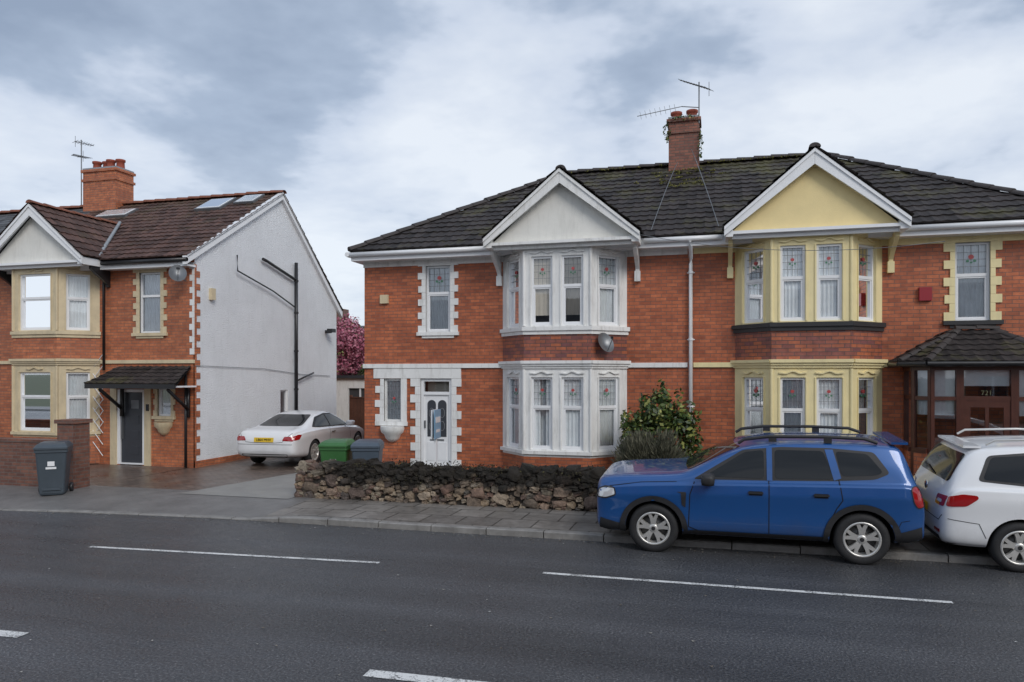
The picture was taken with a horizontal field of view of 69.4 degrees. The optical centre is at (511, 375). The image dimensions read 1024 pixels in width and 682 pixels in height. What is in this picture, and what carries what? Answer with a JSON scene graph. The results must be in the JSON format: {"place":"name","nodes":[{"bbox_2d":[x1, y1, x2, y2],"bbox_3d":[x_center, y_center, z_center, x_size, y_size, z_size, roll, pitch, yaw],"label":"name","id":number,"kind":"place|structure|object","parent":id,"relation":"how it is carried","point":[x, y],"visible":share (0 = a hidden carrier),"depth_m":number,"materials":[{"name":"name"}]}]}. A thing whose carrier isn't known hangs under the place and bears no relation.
{"place":"outdoors","nodes":[
{"label":"outdoors","id":0,"kind":"place"},
{"bbox_2d":[0,418,92,488],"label":"brick wall","id":1,"kind":"structure","parent":0,"point":[18,467],"depth_m":15.79,"materials":[{"name":"brown brick"}]},
{"bbox_2d":[90,456,320,489],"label":"driveway","id":2,"kind":"structure","parent":0,"point":[225,473],"depth_m":17.62,"materials":[{"name":"brown brick"}]},
{"bbox_2d":[237,410,363,462],"bbox_3d":[-5.786,1.664,20.915,2.173,1.373,4.648,0,0,12],"label":"parked car","id":3,"kind":"object","parent":2,"relation":"on","point":[304,434],"visible":0.9,"depth_m":19.24,"materials":[{"name":"white paint"}]},
{"bbox_2d":[180,473,296,498],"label":"concrete path","id":4,"kind":"structure","parent":0,"point":[281,487],"depth_m":15.30,"materials":[{"name":"grey concrete"}]},
{"bbox_2d":[0,485,989,554],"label":"pavement","id":5,"kind":"structure","parent":0,"point":[129,499],"depth_m":13.18,"materials":[{"name":"concrete"}]},
{"bbox_2d":[33,440,73,494],"bbox_3d":[-9.195,1.865,14.851,0.600,1.050,0.788,0,0,-23],"label":"wheelie bin","id":6,"kind":"object","parent":5,"relation":"on","point":[53,460],"visible":1,"depth_m":14.58,"materials":[{"name":"grey plastic"}]},
{"bbox_2d":[0,511,1023,681],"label":"road","id":7,"kind":"structure","parent":0,"point":[80,610],"depth_m":7.81,"materials":[{"name":"grey asphalt"}]},
{"bbox_2d":[0,546,952,681],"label":"road markings","id":8,"kind":"object","parent":7,"relation":"on","point":[379,674],"visible":1,"depth_m":8.33,"materials":[{"name":"white paint"}]},
{"bbox_2d":[0,508,999,565],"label":"kerb","id":9,"kind":"structure","parent":7,"relation":"on","point":[981,559],"depth_m":11.19,"materials":[{"name":"concrete"}]},
{"bbox_2d":[5,512,1016,680],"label":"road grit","id":10,"kind":"object","parent":7,"relation":"on","point":[489,586],"visible":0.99,"depth_m":10.18,"materials":[{"name":"grey gravel"}]},
{"bbox_2d":[597,425,924,564],"bbox_3d":[3.459,1.613,10.817,4.292,1.668,2.233,0,3,15],"label":"parked car","id":11,"kind":"object","parent":7,"relation":"on","point":[857,498],"visible":1,"depth_m":9.94,"materials":[{"name":"blue paint"}]},
{"bbox_2d":[913,428,1023,572],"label":"parked car","id":12,"kind":"object","parent":7,"relation":"on","point":[971,488],"visible":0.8,"depth_m":9.40,"materials":[{"name":"white paint"}]},
{"bbox_2d":[0,0,1023,325],"label":"sky","id":13,"kind":"structure","parent":0,"point":[373,118],"materials":[{"name":"grey"}]},
{"label":"ground","id":14,"kind":"structure","parent":0,"visible":0},
{"bbox_2d":[0,201,335,470],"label":"walls","id":15,"kind":"structure","parent":14,"relation":"on","point":[246,324],"depth_m":20.02,"materials":[{"name":"white paint"}]},
{"bbox_2d":[92,355,103,455],"bbox_3d":[-10.952,0.775,19.517,0.418,2.716,0.044,0,0,15],"label":"garden trellis","id":16,"kind":"object","parent":15,"relation":"attached to","point":[96,408],"visible":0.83,"depth_m":19.50,"materials":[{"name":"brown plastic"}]},
{"bbox_2d":[117,389,148,464],"bbox_3d":[-9.892,1.365,19.355,1.030,1.980,0.150,0,0,15],"label":"front door","id":17,"kind":"structure","parent":15,"relation":"attached to","point":[130,436],"depth_m":19.39,"materials":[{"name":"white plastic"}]},
{"bbox_2d":[21,194,286,430],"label":"window frames","id":18,"kind":"structure","parent":15,"relation":"attached to","point":[244,199],"depth_m":19.47,"materials":[{"name":"white plastic"}]},
{"bbox_2d":[23,198,230,427],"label":"window panes","id":19,"kind":"object","parent":18,"relation":"in","point":[36,411],"visible":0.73,"depth_m":19.41,"materials":[{"name":"glass"}]},
{"bbox_2d":[0,192,341,467],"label":"trim","id":20,"kind":"structure","parent":15,"relation":"attached to","point":[38,241],"depth_m":19.18,"materials":[{"name":"white paint"}]},
{"bbox_2d":[168,265,186,280],"bbox_3d":[-8.303,-2.543,18.499,0.338,0.436,0.520,0,0,15],"label":"satellite dish","id":21,"kind":"object","parent":20,"relation":"attached to","point":[177,272],"visible":1,"depth_m":18.47,"materials":[{"name":"grey metal"}]},
{"bbox_2d":[0,190,342,384],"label":"roof","id":22,"kind":"structure","parent":15,"relation":"on","point":[167,227],"depth_m":20.18,"materials":[{"name":"brown tile"}]},
{"bbox_2d":[71,136,93,204],"bbox_3d":[-14.334,-6.715,24.649,0.471,2.380,0.701,0,0,30],"label":"tv aerial","id":23,"kind":"object","parent":22,"relation":"on","point":[81,156],"visible":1,"depth_m":24.59,"materials":[{"name":"grey metal"}]},
{"bbox_2d":[80,159,135,211],"bbox_3d":[-13.227,-5.920,24.243,1.400,2.190,0.850,0,0,15],"label":"chimney","id":24,"kind":"object","parent":22,"relation":"on","point":[109,184],"visible":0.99,"depth_m":23.92,"materials":[{"name":"orange brick"}]},
{"bbox_2d":[68,274,283,418],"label":"curtains","id":25,"kind":"object","parent":15,"relation":"attached to","point":[77,286],"visible":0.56,"depth_m":19.40,"materials":[{"name":"grey fabric"}]},
{"bbox_2d":[98,255,326,468],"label":"gutters and pipes","id":26,"kind":"object","parent":15,"relation":"attached to","point":[185,404],"visible":0.9,"depth_m":19.39,"materials":[{"name":"black paint"}]},
{"bbox_2d":[209,288,215,299],"bbox_3d":[-7.867,-2.125,19.418,0.100,0.300,0.150,0,0,15],"label":"alarm box","id":27,"kind":"object","parent":15,"relation":"attached to","point":[212,293],"visible":1,"depth_m":19.35,"materials":[{"name":"beige paint"}]},
{"bbox_2d":[325,329,335,332],"bbox_3d":[-6.184,-1.495,25.048,0.350,0.140,0.250,0,0,15],"label":"security light","id":28,"kind":"object","parent":15,"relation":"attached to","point":[330,331],"visible":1,"depth_m":25.00,"materials":[{"name":"black paint"}]},
{"bbox_2d":[294,458,925,528],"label":"stone wall","id":29,"kind":"structure","parent":14,"relation":"on","point":[337,479],"depth_m":13.54,"materials":[{"name":"stone"}]},
{"bbox_2d":[342,458,913,486],"bbox_3d":[3.634,1.810,12.357,14.863,0.537,0.495,0,0,15],"label":"hedge","id":30,"kind":"object","parent":29,"relation":"on","point":[463,466],"depth_m":13.57,"materials":[{"name":"green plant"}]},
{"bbox_2d":[365,235,1023,469],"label":"walls","id":31,"kind":"structure","parent":14,"relation":"on","point":[655,309],"depth_m":15.54,"materials":[{"name":"red brick"}]},
{"bbox_2d":[380,295,388,303],"bbox_3d":[-3.001,-1.785,17.390,0.200,0.200,0.070,0,0,15],"label":"alarm box","id":32,"kind":"object","parent":31,"relation":"attached to","point":[384,299],"visible":1,"depth_m":17.36,"materials":[{"name":"beige paint"}]},
{"bbox_2d":[421,378,451,465],"bbox_3d":[-1.757,1.225,17.031,1.050,2.300,0.700,0,0,15],"label":"front door","id":33,"kind":"structure","parent":31,"relation":"attached to","point":[437,395],"depth_m":17.16,"materials":[{"name":"white plastic"}]},
{"bbox_2d":[598,333,613,351],"bbox_3d":[1.992,-0.683,15.491,0.317,0.416,0.520,0,0,15],"label":"satellite dish","id":34,"kind":"object","parent":31,"relation":"attached to","point":[605,341],"visible":1,"depth_m":15.47,"materials":[{"name":"grey metal"}]},
{"bbox_2d":[345,220,1023,454],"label":"gutters and pipes","id":35,"kind":"object","parent":31,"relation":"attached to","point":[690,272],"visible":0.69,"depth_m":15.43,"materials":[{"name":"white plastic"}]},
{"bbox_2d":[347,142,1023,251],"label":"roof","id":36,"kind":"structure","parent":31,"relation":"on","point":[738,187],"depth_m":16.85,"materials":[{"name":"grey tile"}]},
{"bbox_2d":[651,162,677,229],"bbox_3d":[3.558,-4.225,17.120,0.018,2.415,3.726,0,0,21],"label":"overhead cable","id":37,"kind":"object","parent":36,"relation":"attached to","point":[662,198],"visible":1,"depth_m":16.66,"materials":[{"name":"grey metal"}]},
{"bbox_2d":[667,109,701,170],"bbox_3d":[4.484,-5.860,19.251,0.860,1.970,0.700,0,0,15],"label":"chimney","id":38,"kind":"object","parent":36,"relation":"on","point":[683,137],"visible":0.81,"depth_m":18.96,"materials":[{"name":"brick"}]},
{"bbox_2d":[663,114,703,159],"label":"chimney weeds","id":39,"kind":"object","parent":38,"relation":"attached to","point":[669,133],"visible":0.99,"depth_m":18.88,"materials":[{"name":"green plant"}]},
{"bbox_2d":[679,79,712,122],"bbox_3d":[4.703,-7.060,18.976,0.440,1.271,0.886,0,0,-39],"label":"tv aerial","id":40,"kind":"object","parent":38,"relation":"attached to","point":[699,86],"visible":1,"depth_m":18.85,"materials":[{"name":"grey metal"}]},
{"bbox_2d":[637,105,697,116],"bbox_3d":[3.987,-6.741,18.920,1.573,0.394,0.070,0,0,3],"label":"tv aerial","id":41,"kind":"object","parent":40,"relation":"attached to","point":[667,109],"visible":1,"depth_m":18.92,"materials":[{"name":"grey metal"}]},
{"bbox_2d":[569,154,800,186],"bbox_3d":[4.294,-5.018,18.477,6.539,1.019,1.608,0,0,15],"label":"roof moss","id":42,"kind":"object","parent":36,"relation":"on","point":[679,172],"visible":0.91,"depth_m":18.60,"materials":[{"name":"green plant"}]},
{"bbox_2d":[691,149,718,226],"bbox_3d":[4.378,-4.375,16.894,0.018,2.715,3.767,0,0,5],"label":"overhead cable","id":43,"kind":"object","parent":36,"relation":"attached to","point":[706,190],"visible":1,"depth_m":16.36,"materials":[{"name":"grey metal"}]},
{"bbox_2d":[388,245,984,445],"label":"curtains","id":44,"kind":"object","parent":31,"relation":"attached to","point":[970,297],"visible":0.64,"depth_m":15.64,"materials":[{"name":"grey fabric"}]},
{"bbox_2d":[385,242,988,449],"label":"window frames","id":45,"kind":"structure","parent":31,"relation":"attached to","point":[747,283],"depth_m":15.14,"materials":[{"name":"white plastic"}]},
{"bbox_2d":[512,247,869,434],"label":"window panes","id":46,"kind":"object","parent":45,"relation":"in","point":[755,310],"visible":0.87,"depth_m":14.85,"materials":[{"name":"glass"}]},
{"bbox_2d":[351,148,1023,465],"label":"trim","id":47,"kind":"structure","parent":31,"relation":"attached to","point":[815,192],"depth_m":15.15,"materials":[{"name":"white paint"}]},
{"bbox_2d":[640,234,944,250],"bbox_3d":[5.151,-2.612,14.191,5.623,0.537,0.012,0,0,16],"label":"overhead cable","id":48,"kind":"object","parent":47,"relation":"attached to","point":[796,250],"visible":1,"depth_m":14.08,"materials":[{"name":"grey metal"}]},
{"bbox_2d":[918,287,931,300],"bbox_3d":[8.015,-1.575,14.344,0.220,0.260,0.080,0,0,15],"label":"alarm box","id":49,"kind":"object","parent":31,"relation":"attached to","point":[924,293],"visible":1,"depth_m":14.31,"materials":[{"name":"red plastic"}]},
{"bbox_3d":[9.705,2.405,35.160,80.000,0.140,47.050,0,0,15],"label":"garden","id":50,"kind":"object","parent":14,"relation":"on","visible":0},
{"bbox_2d":[318,438,354,461],"bbox_3d":[-3.546,1.840,15.060,0.600,1.050,0.788,0,0,3],"label":"wheelie bin","id":51,"kind":"object","parent":50,"relation":"on","point":[338,449],"visible":0.32,"depth_m":14.72,"materials":[{"name":"green plastic"}]},
{"bbox_2d":[336,313,364,374],"bbox_3d":[-6.772,-0.075,30.464,2.335,5.111,3.082,0,0,-33],"label":"blossom tree","id":52,"kind":"object","parent":50,"relation":"on","point":[351,344],"visible":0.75,"depth_m":29.86,"materials":[{"name":"pink plant"}]},
{"bbox_2d":[336,375,364,421],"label":"garage","id":53,"kind":"structure","parent":50,"relation":"on","point":[348,385],"depth_m":29.85,"materials":[{"name":"white paint"}]},
{"bbox_2d":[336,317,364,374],"bbox_3d":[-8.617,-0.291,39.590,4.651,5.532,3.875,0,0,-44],"label":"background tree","id":54,"kind":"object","parent":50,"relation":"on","point":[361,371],"visible":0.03,"depth_m":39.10,"materials":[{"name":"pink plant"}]},
{"bbox_2d":[336,309,364,374],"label":"terraced house","id":55,"kind":"structure","parent":50,"relation":"on","point":[345,311],"depth_m":52.84,"materials":[{"name":"brown brick"}]},
{"bbox_2d":[349,395,364,438],"bbox_3d":[-3.548,1.550,26.235,4.900,1.650,0.150,0,0,15],"label":"wooden fence","id":56,"kind":"object","parent":50,"relation":"on","point":[357,409],"visible":0.07,"depth_m":26.75,"materials":[{"name":"brown wood"}]},
{"bbox_2d":[350,439,383,460],"bbox_3d":[-2.913,1.840,14.957,0.600,1.050,0.788,0,0,-3],"label":"wheelie bin","id":57,"kind":"object","parent":50,"relation":"on","point":[367,449],"visible":0.34,"depth_m":14.62,"materials":[{"name":"plastic"}]},
{"bbox_2d":[431,409,440,466],"bbox_3d":[-1.581,1.545,15.396,0.090,1.660,0.500,0,0,8],"label":"estate agent board","id":58,"kind":"object","parent":50,"relation":"on","point":[435,424],"visible":0.93,"depth_m":15.35,"materials":[{"name":"white plastic"}]},
{"bbox_2d":[610,428,687,463],"bbox_3d":[2.564,1.667,13.690,1.500,1.435,1.130,0,0,15],"label":"rounded shrub","id":59,"kind":"object","parent":50,"relation":"on","point":[633,447],"visible":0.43,"depth_m":13.54,"materials":[{"name":"green plant"}]},
{"bbox_2d":[618,378,703,459],"bbox_3d":[2.952,1.218,14.740,1.716,2.341,0.936,0,0,15],"label":"evergreen bush","id":60,"kind":"object","parent":50,"relation":"on","point":[663,414],"visible":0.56,"depth_m":14.58,"materials":[{"name":"green plant"}]},
{"bbox_2d":[887,325,1023,475],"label":"entrance porch","id":61,"kind":"object","parent":50,"relation":"on","point":[955,361],"visible":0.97,"depth_m":13.34,"materials":[{"name":"brown wood"}]}
]}

